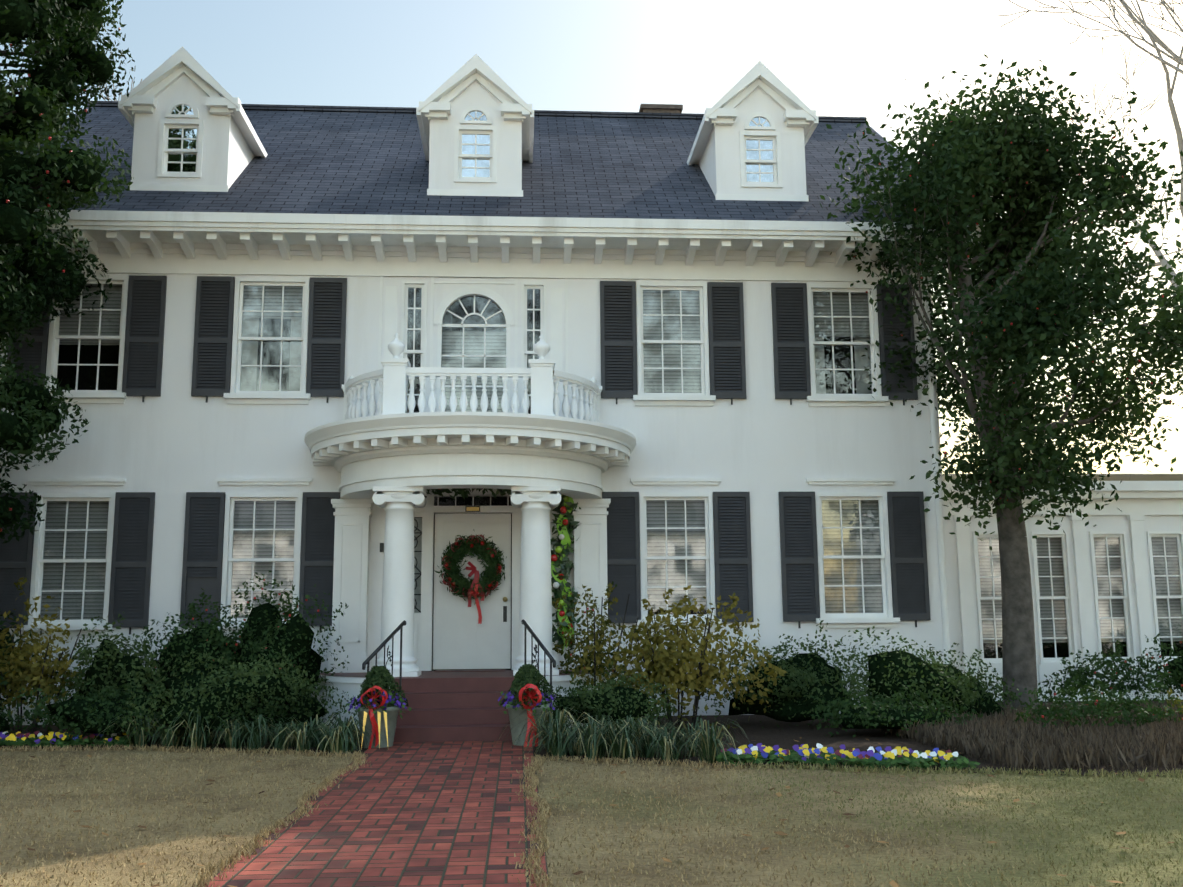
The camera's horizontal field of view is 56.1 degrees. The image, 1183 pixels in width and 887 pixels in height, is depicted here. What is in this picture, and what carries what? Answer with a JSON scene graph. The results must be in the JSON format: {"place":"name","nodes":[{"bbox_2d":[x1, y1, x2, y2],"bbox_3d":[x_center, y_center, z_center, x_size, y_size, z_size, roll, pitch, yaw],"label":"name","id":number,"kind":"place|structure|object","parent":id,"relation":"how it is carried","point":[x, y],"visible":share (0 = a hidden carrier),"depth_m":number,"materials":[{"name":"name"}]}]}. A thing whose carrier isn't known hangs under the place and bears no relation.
{"place":"outdoors","nodes":[
{"label":"outdoors","id":0,"kind":"place"},
{"bbox_2d":[205,741,548,886],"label":"brick path","id":1,"kind":"structure","parent":0,"point":[441,814],"depth_m":6.69,"materials":[{"name":"red brick"}]},
{"bbox_2d":[189,752,559,886],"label":"path edge grass tufts","id":2,"kind":"object","parent":1,"relation":"on","point":[544,809],"visible":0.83,"depth_m":6.58,"materials":[{"name":"beige plant"}]},
{"bbox_2d":[356,704,549,747],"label":"flower pots","id":3,"kind":"object","parent":1,"relation":"on","point":[392,713],"visible":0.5,"depth_m":11.15,"materials":[{"name":"grey concrete"}]},
{"bbox_2d":[342,691,557,718],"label":"viola leaves","id":4,"kind":"object","parent":3,"relation":"in","point":[392,702],"visible":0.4,"depth_m":11.19,"materials":[{"name":"green plant"}]},
{"bbox_2d":[348,690,555,710],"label":"potted flowers","id":5,"kind":"object","parent":3,"relation":"in","point":[511,697],"visible":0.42,"depth_m":11.19,"materials":[{"name":"plant"}]},
{"bbox_2d":[353,664,555,710],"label":"potted topiaries","id":6,"kind":"object","parent":3,"relation":"on","point":[531,671],"visible":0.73,"depth_m":11.26,"materials":[{"name":"green plant"}]},
{"bbox_2d":[320,669,610,741],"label":"porch steps","id":7,"kind":"structure","parent":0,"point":[452,705],"depth_m":12.26,"materials":[{"name":"red brick"}]},
{"bbox_2d":[362,619,555,715],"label":"stair railings","id":8,"kind":"object","parent":7,"relation":"on","point":[403,623],"visible":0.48,"depth_m":12.26,"materials":[{"name":"black metal"}]},
{"bbox_2d":[360,495,573,748],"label":"decorations","id":9,"kind":"object","parent":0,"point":[530,694],"visible":0.73,"depth_m":14.52,"materials":[{"name":"red fabric"}]},
{"bbox_2d":[131,74,806,194],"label":"dormer walls","id":10,"kind":"structure","parent":0,"point":[228,156],"depth_m":15.80,"materials":[{"name":"white paint"}]},
{"bbox_2d":[240,318,871,612],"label":"house curtains","id":11,"kind":"object","parent":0,"point":[860,362],"depth_m":15.35,"materials":[{"name":"white fabric"}]},
{"bbox_2d":[0,273,1182,724],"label":"house walls","id":12,"kind":"structure","parent":0,"point":[176,441],"depth_m":15.17,"materials":[{"name":"white paint"}]},
{"bbox_2d":[0,275,930,628],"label":"shutters","id":13,"kind":"object","parent":12,"relation":"attached to","point":[130,579],"visible":0.9,"depth_m":15.05,"materials":[{"name":"black wood"}]},
{"bbox_2d":[17,101,976,223],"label":"house roof","id":14,"kind":"structure","parent":12,"relation":"on","point":[373,161],"depth_m":16.81,"materials":[{"name":"grey tile"}]},
{"bbox_2d":[639,104,682,112],"bbox_3d":[1.313,-4.918,21.095,0.800,2.880,0.800,0,-9,-4],"label":"chimney","id":15,"kind":"object","parent":14,"relation":"on","point":[660,108],"visible":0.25,"depth_m":20.94,"materials":[{"name":"brick"}]},
{"bbox_2d":[0,749,1182,886],"bbox_3d":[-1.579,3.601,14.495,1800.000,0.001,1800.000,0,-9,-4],"label":"lawn","id":16,"kind":"structure","parent":0,"point":[583,864],"depth_m":6.82,"materials":[{"name":"plant"}]},
{"bbox_2d":[0,737,1180,886],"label":"fallen leaves","id":17,"kind":"object","parent":16,"relation":"on","point":[893,883],"visible":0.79,"depth_m":6.97,"materials":[{"name":"brown plant"}]},
{"bbox_2d":[0,0,1182,733],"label":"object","id":18,"kind":"object","parent":16,"relation":"on","point":[14,26],"visible":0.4,"depth_m":12.66,"materials":[{"name":"green plant"}]},
{"bbox_2d":[0,700,1182,775],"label":"planting bed","id":19,"kind":"object","parent":16,"relation":"on","point":[771,733],"visible":0.1,"depth_m":11.55,"materials":[{"name":"brown soil"}]},
{"bbox_2d":[0,695,38,734],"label":"shrub","id":20,"kind":"object","parent":19,"relation":"on","point":[9,717],"visible":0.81,"depth_m":11.76,"materials":[{"name":"green plant"}]},
{"bbox_2d":[0,577,82,734],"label":"nandina shrub","id":21,"kind":"object","parent":19,"relation":"on","point":[16,676],"visible":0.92,"depth_m":12.50,"materials":[{"name":"green plant"}]},
{"bbox_2d":[0,0,134,705],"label":"tree","id":22,"kind":"object","parent":19,"relation":"on","point":[57,193],"depth_m":13.11,"materials":[{"name":"green plant"}]},
{"bbox_2d":[1,28,1182,719],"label":"berries","id":23,"kind":"object","parent":22,"relation":"attached to","point":[587,608],"visible":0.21,"depth_m":13.43,"materials":[{"name":"red plant"}]},
{"bbox_2d":[12,674,179,740],"bbox_3d":[-5.132,2.846,11.923,1.881,0.696,1.417,0,-9,-4],"label":"shrub","id":24,"kind":"object","parent":19,"relation":"on","point":[38,711],"visible":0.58,"depth_m":11.54,"materials":[{"name":"green plant"}]},
{"bbox_2d":[33,612,170,735],"bbox_3d":[-5.382,2.654,12.861,1.319,1.404,1.609,-8,-12,39],"label":"shrub","id":25,"kind":"object","parent":19,"relation":"on","point":[86,651],"visible":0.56,"depth_m":12.56,"materials":[{"name":"green plant"}]},
{"bbox_2d":[133,588,266,695],"bbox_3d":[-4.598,2.553,13.156,1.641,1.689,1.254,7,-12,-39],"label":"shrub","id":26,"kind":"object","parent":19,"relation":"on","point":[214,623],"visible":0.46,"depth_m":12.96,"materials":[{"name":"green plant"}]},
{"bbox_2d":[115,646,357,744],"bbox_3d":[-3.753,2.695,11.978,2.565,1.011,1.822,4,-10,-23],"label":"boxwood shrub","id":27,"kind":"object","parent":19,"relation":"on","point":[294,687],"visible":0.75,"depth_m":11.47,"materials":[{"name":"green plant"}]},
{"bbox_2d":[221,570,348,700],"bbox_3d":[-3.810,2.456,13.273,1.610,1.896,1.394,-3,-9,12],"label":"shrub","id":28,"kind":"object","parent":19,"relation":"on","point":[255,645],"visible":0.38,"depth_m":13.27,"materials":[{"name":"green plant"}]},
{"bbox_2d":[0,594,712,735],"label":"shrub stems","id":29,"kind":"object","parent":19,"relation":"on","point":[696,702],"visible":0.23,"depth_m":12.73,"materials":[{"name":"brown plant"}]},
{"bbox_2d":[85,707,749,763],"bbox_3d":[-1.829,2.829,11.078,7.002,0.437,2.116,-3,-10,15],"label":"liriope","id":30,"kind":"object","parent":19,"relation":"on","point":[600,739],"visible":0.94,"depth_m":10.48,"materials":[{"name":"green plant"}]},
{"bbox_2d":[304,333,635,727],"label":"portico","id":31,"kind":"structure","parent":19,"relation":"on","point":[394,458],"depth_m":13.55,"materials":[{"name":"white paint"}]},
{"bbox_2d":[425,488,580,650],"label":"garland leaves","id":32,"kind":"object","parent":31,"relation":"on","point":[565,569],"visible":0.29,"depth_m":14.70,"materials":[{"name":"green plant"}]},
{"bbox_2d":[439,489,572,638],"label":"ornaments","id":33,"kind":"object","parent":31,"relation":"on","point":[558,549],"visible":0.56,"depth_m":14.68,"materials":[{"name":"red plastic"}]},
{"bbox_2d":[0,735,979,770],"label":"pansy leaves","id":34,"kind":"object","parent":19,"relation":"on","point":[911,761],"visible":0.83,"depth_m":9.48,"materials":[{"name":"green plant"}]},
{"bbox_2d":[0,731,958,762],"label":"pansies","id":35,"kind":"object","parent":34,"relation":"on","point":[804,750],"visible":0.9,"depth_m":9.54,"materials":[{"name":"yellow"}]},
{"bbox_2d":[0,744,1182,778],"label":"grass tufts","id":36,"kind":"object","parent":19,"relation":"on","point":[950,770],"visible":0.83,"depth_m":9.47,"materials":[{"name":"plant"}]},
{"bbox_2d":[552,581,642,686],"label":"shrub","id":37,"kind":"object","parent":19,"relation":"on","point":[586,640],"visible":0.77,"depth_m":13.53,"materials":[{"name":"green plant"}]},
{"bbox_2d":[546,658,675,728],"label":"shrub","id":38,"kind":"object","parent":19,"relation":"on","point":[582,693],"visible":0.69,"depth_m":11.90,"materials":[{"name":"green plant"}]},
{"bbox_2d":[569,585,785,730],"bbox_3d":[0.944,2.448,12.668,2.369,1.664,1.764,0,-9,-4],"label":"nandina shrub","id":39,"kind":"object","parent":19,"relation":"on","point":[668,671],"visible":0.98,"depth_m":12.54,"materials":[{"name":"green plant"}]},
{"bbox_2d":[698,619,885,729],"bbox_3d":[2.309,2.710,13.159,2.046,1.254,1.890,0,-9,-4],"label":"shrub","id":40,"kind":"object","parent":19,"relation":"on","point":[806,676],"visible":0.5,"depth_m":12.93,"materials":[{"name":"green plant"}]},
{"bbox_2d":[804,682,982,737],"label":"shrub","id":41,"kind":"object","parent":19,"relation":"on","point":[833,713],"visible":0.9,"depth_m":11.80,"materials":[{"name":"green plant"}]},
{"bbox_2d":[833,626,1036,715],"bbox_3d":[3.964,2.747,13.166,2.453,1.168,1.745,0,-9,-4],"label":"shrub","id":42,"kind":"object","parent":19,"relation":"on","point":[965,681],"visible":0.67,"depth_m":12.70,"materials":[{"name":"green plant"}]},
{"bbox_2d":[820,54,1182,710],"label":"holly tree","id":43,"kind":"object","parent":19,"relation":"on","point":[965,140],"depth_m":13.88,"materials":[{"name":"green plant"}]},
{"bbox_2d":[873,701,1182,770],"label":"dry grass bed","id":44,"kind":"object","parent":19,"relation":"on","point":[1004,738],"visible":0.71,"depth_m":9.97,"materials":[{"name":"brown plant"}]},
{"bbox_2d":[1013,667,1182,730],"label":"shrub bed","id":45,"kind":"object","parent":19,"relation":"on","point":[1109,708],"visible":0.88,"depth_m":11.30,"materials":[{"name":"green plant"}]},
{"bbox_2d":[1038,640,1182,704],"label":"shrub","id":46,"kind":"object","parent":19,"relation":"on","point":[1113,678],"visible":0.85,"depth_m":14.36,"materials":[{"name":"green plant"}]},
{"bbox_2d":[1141,634,1182,699],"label":"shrub","id":47,"kind":"object","parent":19,"relation":"on","point":[1162,645],"visible":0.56,"depth_m":14.78,"materials":[{"name":"green plant"}]},
{"bbox_2d":[1165,688,1182,720],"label":"shrub bed","id":48,"kind":"object","parent":19,"relation":"on","point":[1175,701],"visible":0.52,"depth_m":12.12,"materials":[{"name":"green plant"}]},
{"bbox_2d":[20,47,1182,701],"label":"house trim","id":49,"kind":"structure","parent":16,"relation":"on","point":[1136,501],"depth_m":15.47,"materials":[{"name":"white paint"}]},
{"bbox_2d":[1,395,916,634],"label":"shutter holdbacks","id":50,"kind":"object","parent":49,"relation":"attached to","point":[143,397],"visible":0.75,"depth_m":14.91,"materials":[{"name":"black metal"}]},
{"bbox_2d":[167,105,773,181],"bbox_3d":[-1.651,-4.289,15.828,8.596,0.996,0.092,0,-9,-4],"label":"dormer glass","id":51,"kind":"object","parent":49,"relation":"in","point":[466,149],"visible":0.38,"depth_m":15.83,"materials":[{"name":"clear glass"}]},
{"bbox_2d":[414,489,550,670],"bbox_3d":[-1.601,1.807,14.897,2.100,2.430,0.260,0,-9,-4],"label":"entrance frame","id":52,"kind":"object","parent":49,"relation":"attached to","point":[423,625],"visible":0.4,"depth_m":14.91,"materials":[{"name":"white wood"}]},
{"bbox_2d":[414,517,421,612],"bbox_3d":[-1.607,1.635,14.996,1.912,1.294,0.016,0,-9,-4],"label":"sidelight leading","id":53,"kind":"object","parent":52,"relation":"attached to","point":[416,560],"visible":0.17,"depth_m":14.95,"materials":[{"name":"black metal"}]},
{"bbox_2d":[380,506,506,621],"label":"door plates","id":54,"kind":"object","parent":52,"relation":"attached to","point":[504,607],"depth_m":14.90,"materials":[{"name":"gold metal"}]},
{"bbox_2d":[435,529,506,604],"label":"wreath needles","id":55,"kind":"object","parent":52,"relation":"attached to","point":[460,553],"visible":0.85,"depth_m":14.84,"materials":[{"name":"green plant"}]},
{"bbox_2d":[433,513,510,668],"bbox_3d":[-1.605,1.981,14.952,1.030,2.075,0.045,0,-9,-4],"label":"front door","id":56,"kind":"structure","parent":52,"relation":"attached to","point":[463,638],"depth_m":14.89,"materials":[{"name":"white wood"}]},
{"bbox_2d":[446,541,499,589],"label":"wreath berries","id":57,"kind":"object","parent":56,"relation":"attached to","point":[460,582],"visible":0.04,"depth_m":14.85,"materials":[{"name":"red plastic"}]},
{"bbox_2d":[466,507,507,601],"bbox_3d":[-1.409,1.494,14.963,0.562,1.273,0.081,2,-9,-14],"label":"door hardware","id":58,"kind":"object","parent":56,"relation":"attached to","point":[505,599],"depth_m":15.02,"materials":[{"name":"gold metal"}]},
{"bbox_2d":[34,209,980,253],"bbox_3d":[-1.610,-2.854,15.167,14.000,0.240,0.780,0,-9,-4],"label":"fascia gutter","id":59,"kind":"object","parent":49,"relation":"attached to","point":[359,229],"visible":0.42,"depth_m":14.89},
{"bbox_2d":[41,284,1182,657],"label":"window panes","id":60,"kind":"object","parent":49,"relation":"in","point":[1043,544],"visible":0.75,"depth_m":15.22,"materials":[{"name":"clear glass"}]},
{"bbox_2d":[921,245,949,663],"bbox_3d":[4.781,0.245,15.107,0.090,6.211,0.582,0,-9,-4],"label":"downspout","id":61,"kind":"object","parent":49,"relation":"attached to","point":[940,546],"visible":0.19,"depth_m":15.21,"materials":[{"name":"white metal"}]},
{"bbox_2d":[99,0,1182,286],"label":"bare trees","id":62,"kind":"object","parent":16,"relation":"on","point":[1141,22],"visible":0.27,"depth_m":25.29,"materials":[{"name":"beige plant"}]},
{"bbox_2d":[0,0,1182,473],"label":"sky","id":63,"kind":"structure","parent":0,"point":[841,58],"materials":[{"name":"white"}]},
{"bbox_2d":[40,284,1182,642],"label":"window blinds","id":64,"kind":"object","parent":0,"point":[264,532],"depth_m":15.34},
{"bbox_2d":[56,288,1182,670],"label":"dark house interior","id":65,"kind":"object","parent":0,"point":[268,352],"visible":0.06,"depth_m":15.88,"materials":[{"name":"black"}]}
]}

